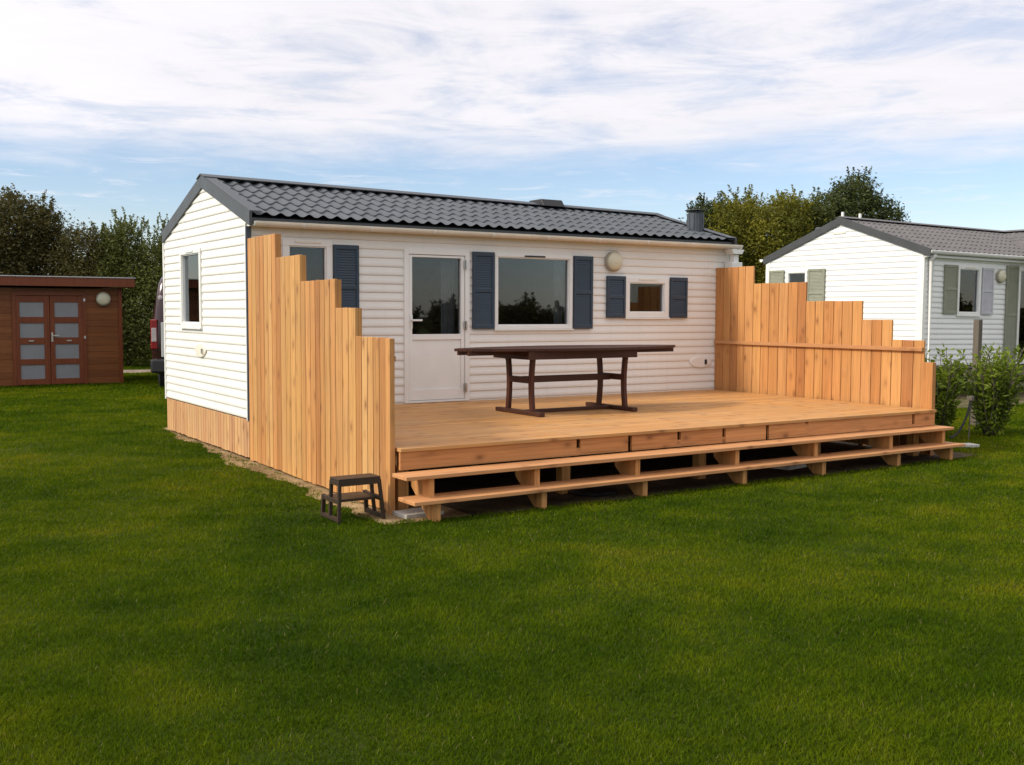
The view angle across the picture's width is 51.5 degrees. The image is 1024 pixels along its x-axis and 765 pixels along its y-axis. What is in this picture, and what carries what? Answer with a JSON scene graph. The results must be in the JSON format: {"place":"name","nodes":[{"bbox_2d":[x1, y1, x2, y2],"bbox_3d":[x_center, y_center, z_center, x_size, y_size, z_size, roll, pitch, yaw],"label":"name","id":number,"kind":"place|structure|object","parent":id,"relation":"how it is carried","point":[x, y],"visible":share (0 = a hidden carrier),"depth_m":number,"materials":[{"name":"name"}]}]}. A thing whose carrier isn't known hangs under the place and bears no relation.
{"place":"outdoors","nodes":[
{"label":"outdoors","id":0,"kind":"place"},
{"bbox_2d":[123,369,150,372],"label":"path","id":1,"kind":"structure","parent":0,"point":[139,371],"depth_m":28.22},
{"bbox_2d":[164,427,469,523],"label":"bare soil","id":2,"kind":"structure","parent":0,"point":[359,506],"depth_m":9.86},
{"bbox_2d":[247,233,395,514],"bbox_3d":[-1.825,-0.232,9.784,0.104,2.371,3.484,-2,4,-32],"label":"screen fence","id":3,"kind":"object","parent":2,"relation":"on","point":[322,387],"visible":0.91,"depth_m":9.68,"materials":[{"name":"brown wood"}]},
{"bbox_2d":[320,473,385,523],"bbox_3d":[-1.230,0.884,8.222,0.402,0.340,0.343,-2,5,-32],"label":"step stool","id":4,"kind":"object","parent":2,"relation":"on","point":[365,495],"visible":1,"depth_m":8.14,"materials":[{"name":"brown paint"}]},
{"bbox_2d":[393,507,443,518],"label":"paving slab","id":5,"kind":"structure","parent":2,"relation":"on","point":[412,513],"depth_m":8.29,"materials":[{"name":"concrete"}]},
{"bbox_2d":[0,318,1023,764],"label":"ground","id":6,"kind":"structure","parent":0,"point":[472,648],"depth_m":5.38,"materials":[{"name":"green plant"}]},
{"bbox_2d":[0,183,88,276],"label":"tree","id":7,"kind":"object","parent":6,"relation":"on","point":[21,252],"visible":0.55,"depth_m":29.74,"materials":[{"name":"green plant"}]},
{"bbox_2d":[0,275,134,386],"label":"garden shed","id":8,"kind":"structure","parent":6,"relation":"on","point":[75,335],"depth_m":22.59,"materials":[{"name":"wood"}]},
{"bbox_2d":[15,295,50,384],"bbox_3d":[-10.059,-0.886,22.322,0.655,1.870,0.045,-2,5,-32],"label":"door","id":9,"kind":"structure","parent":8,"relation":"in","point":[32,312],"depth_m":22.31,"materials":[{"name":"brown wood"}]},
{"bbox_2d":[49,296,83,383],"bbox_3d":[-9.480,-0.906,22.650,0.655,1.870,0.110,-2,5,-32],"label":"door","id":10,"kind":"structure","parent":8,"relation":"in","point":[66,312],"depth_m":22.67,"materials":[{"name":"wood"}]},
{"bbox_2d":[37,219,138,345],"bbox_3d":[-11.934,-2.566,30.239,3.116,4.261,2.851,-2,5,-32],"label":"hedge shrub","id":11,"kind":"object","parent":6,"relation":"on","point":[74,267],"visible":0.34,"depth_m":29.68,"materials":[{"name":"green plant"}]},
{"bbox_2d":[84,206,154,365],"bbox_3d":[-10.946,-2.716,30.325,2.538,4.557,2.407,-2,5,-32],"label":"hedge shrub","id":12,"kind":"object","parent":6,"relation":"on","point":[120,239],"visible":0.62,"depth_m":29.84,"materials":[{"name":"green plant"}]},
{"bbox_2d":[122,212,168,365],"bbox_3d":[-10.031,-2.623,30.204,2.702,4.417,2.350,-2,5,-32],"label":"hedge shrub","id":13,"kind":"object","parent":6,"relation":"on","point":[155,251],"visible":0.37,"depth_m":29.78,"materials":[{"name":"green plant"}]},
{"bbox_2d":[150,277,164,386],"bbox_3d":[-6.956,-1.192,23.966,1.920,2.344,4.990,-1,4,-14],"label":"parked van","id":14,"kind":"object","parent":6,"relation":"on","point":[157,340],"visible":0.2,"depth_m":21.46,"materials":[{"name":"red paint"}]},
{"bbox_2d":[162,173,743,420],"bbox_3d":[-0.702,-0.966,14.468,7.068,3.201,3.574,-2,5,-32],"label":"mobile home","id":15,"kind":"object","parent":6,"relation":"on","point":[430,282],"visible":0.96,"depth_m":13.07,"materials":[{"name":"plastic"}]},
{"bbox_2d":[179,248,202,328],"bbox_3d":[-3.895,-1.142,13.021,0.140,0.968,0.900,-2,5,-32],"label":"window","id":16,"kind":"structure","parent":15,"relation":"in","point":[191,310],"depth_m":13.11,"materials":[{"name":"white plastic"}]},
{"bbox_2d":[167,398,249,457],"bbox_3d":[-0.786,0.400,14.578,6.888,0.411,3.335,-2,5,-32],"label":"timber skirting","id":17,"kind":"object","parent":15,"relation":"attached to","point":[225,431],"visible":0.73,"depth_m":12.51,"materials":[{"name":"brown wood"}]},
{"bbox_2d":[282,239,332,280],"bbox_3d":[-2.274,-1.048,11.670,0.590,1.025,0.237,-2,5,-32],"label":"window","id":18,"kind":"structure","parent":15,"relation":"in","point":[319,263],"depth_m":11.70,"materials":[{"name":"white plastic"}]},
{"bbox_2d":[402,248,469,403],"bbox_3d":[-0.913,-0.664,12.532,0.865,1.785,0.243,-2,5,-32],"label":"door","id":19,"kind":"structure","parent":15,"relation":"in","point":[433,371],"depth_m":12.56,"materials":[{"name":"white plastic"}]},
{"bbox_2d":[493,253,573,330],"bbox_3d":[0.227,-1.106,13.257,1.175,0.970,0.238,-2,5,-32],"label":"window","id":20,"kind":"structure","parent":15,"relation":"in","point":[557,324],"depth_m":13.45,"materials":[{"name":"white plastic"}]},
{"bbox_2d":[624,277,669,318],"bbox_3d":[1.775,-1.123,14.181,0.760,0.548,0.140,-2,5,-32],"label":"window","id":21,"kind":"structure","parent":15,"relation":"in","point":[646,298],"depth_m":14.18,"materials":[{"name":"white plastic"}]},
{"bbox_2d":[678,191,744,249],"bbox_3d":[6.967,-3.779,37.213,3.168,5.902,3.115,-2,5,-32],"label":"conifer","id":22,"kind":"object","parent":6,"relation":"on","point":[702,204],"visible":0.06,"depth_m":36.79,"materials":[{"name":"green plant"}]},
{"bbox_2d":[705,184,771,283],"bbox_3d":[7.924,-3.901,37.227,3.489,6.166,3.500,0,4,-6],"label":"conifer","id":23,"kind":"object","parent":6,"relation":"on","point":[737,209],"visible":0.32,"depth_m":36.32,"materials":[{"name":"green plant"}]},
{"bbox_2d":[738,184,833,283],"bbox_3d":[9.497,-3.812,37.083,4.667,6.016,3.749,-2,5,-32],"label":"golden conifer","id":24,"kind":"object","parent":6,"relation":"on","point":[781,221],"visible":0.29,"depth_m":35.95,"materials":[{"name":"green plant"}]},
{"bbox_2d":[794,166,911,238],"bbox_3d":[11.912,-4.240,37.437,4.832,6.849,3.607,-2,5,-32],"label":"broadleaf tree","id":25,"kind":"object","parent":6,"relation":"on","point":[851,197],"visible":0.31,"depth_m":36.86,"materials":[{"name":"green plant"}]},
{"bbox_2d":[760,212,1023,379],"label":"mobile home","id":26,"kind":"object","parent":6,"relation":"on","point":[934,286],"visible":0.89,"depth_m":20.76,"materials":[{"name":"white plastic"}]},
{"bbox_2d":[786,270,807,282],"bbox_3d":[6.005,-1.858,22.326,0.133,0.991,0.580,-2,5,-32],"label":"window","id":27,"kind":"structure","parent":26,"relation":"in","point":[794,275],"depth_m":22.31,"materials":[{"name":"white plastic"}]},
{"bbox_2d":[956,266,981,316],"bbox_3d":[8.767,-1.755,20.469,0.750,0.963,0.140,-2,4,-32],"label":"window","id":28,"kind":"structure","parent":26,"relation":"in","point":[970,277],"depth_m":20.50,"materials":[{"name":"white plastic"}]},
{"bbox_2d":[1016,267,1023,363],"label":"window","id":29,"kind":"structure","parent":26,"relation":"in","point":[1020,318],"depth_m":21.44,"materials":[{"name":"white plastic"}]},
{"bbox_2d":[925,344,967,432],"bbox_3d":[5.568,0.092,13.858,0.664,1.228,0.769,-2,5,-32],"label":"leafy bush","id":30,"kind":"object","parent":6,"relation":"on","point":[946,405],"visible":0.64,"depth_m":13.74,"materials":[{"name":"green plant"}]},
{"bbox_2d":[949,396,973,438],"bbox_3d":[5.672,0.458,13.404,0.374,0.571,0.056,-2,4,-24],"label":"garden hose","id":31,"kind":"object","parent":6,"relation":"on","point":[970,398],"visible":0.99,"depth_m":13.44,"materials":[{"name":"black rubber"}]},
{"bbox_2d":[970,320,982,425],"bbox_3d":[6.633,-0.140,15.176,0.086,1.515,0.086,-2,5,-32],"label":"wooden post","id":32,"kind":"object","parent":6,"relation":"on","point":[977,335],"visible":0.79,"depth_m":15.12,"materials":[{"name":"grey wood"}]},
{"bbox_2d":[935,387,1023,407],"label":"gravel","id":33,"kind":"structure","parent":6,"relation":"on","point":[965,403],"depth_m":19.75,"materials":[{"name":"beige gravel"}]},
{"bbox_2d":[963,368,1023,398],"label":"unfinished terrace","id":34,"kind":"structure","parent":33,"relation":"on","point":[1021,373],"depth_m":20.33,"materials":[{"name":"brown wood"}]},
{"bbox_2d":[956,341,1023,435],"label":"leafy bush","id":35,"kind":"object","parent":6,"relation":"on","point":[992,411],"visible":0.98,"depth_m":13.77,"materials":[{"name":"green plant"}]},
{"bbox_2d":[0,0,1023,311],"label":"sky","id":36,"kind":"structure","parent":0,"point":[106,105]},
{"bbox_2d":[395,432,976,514],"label":"soil under terrace","id":37,"kind":"structure","parent":0,"point":[472,482],"depth_m":10.44,"materials":[{"name":"brown soil"}]},
{"bbox_2d":[392,389,964,521],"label":"timber terrace","id":38,"kind":"structure","parent":37,"relation":"on","point":[471,435],"depth_m":10.14,"materials":[{"name":"brown wood"}]},
{"bbox_2d":[454,345,674,416],"bbox_3d":[0.649,-0.041,11.531,2.910,0.696,0.976,-2,5,-32],"label":"garden table","id":39,"kind":"object","parent":38,"relation":"on","point":[532,354],"visible":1,"depth_m":11.31,"materials":[{"name":"brown wood"}]},
{"bbox_2d":[714,266,935,455],"bbox_3d":[3.805,-0.381,13.381,0.140,2.232,3.531,-2,5,-32],"label":"screen fence","id":40,"kind":"object","parent":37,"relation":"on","point":[784,339],"visible":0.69,"depth_m":13.41,"materials":[{"name":"brown wood"}]},
{"bbox_2d":[772,464,806,469],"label":"paving slab","id":41,"kind":"structure","parent":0,"point":[791,467],"depth_m":10.87,"materials":[{"name":"concrete"}]},
{"bbox_2d":[958,443,979,447],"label":"paving slab","id":42,"kind":"structure","parent":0,"point":[971,445],"depth_m":12.72,"materials":[{"name":"concrete"}]}
]}

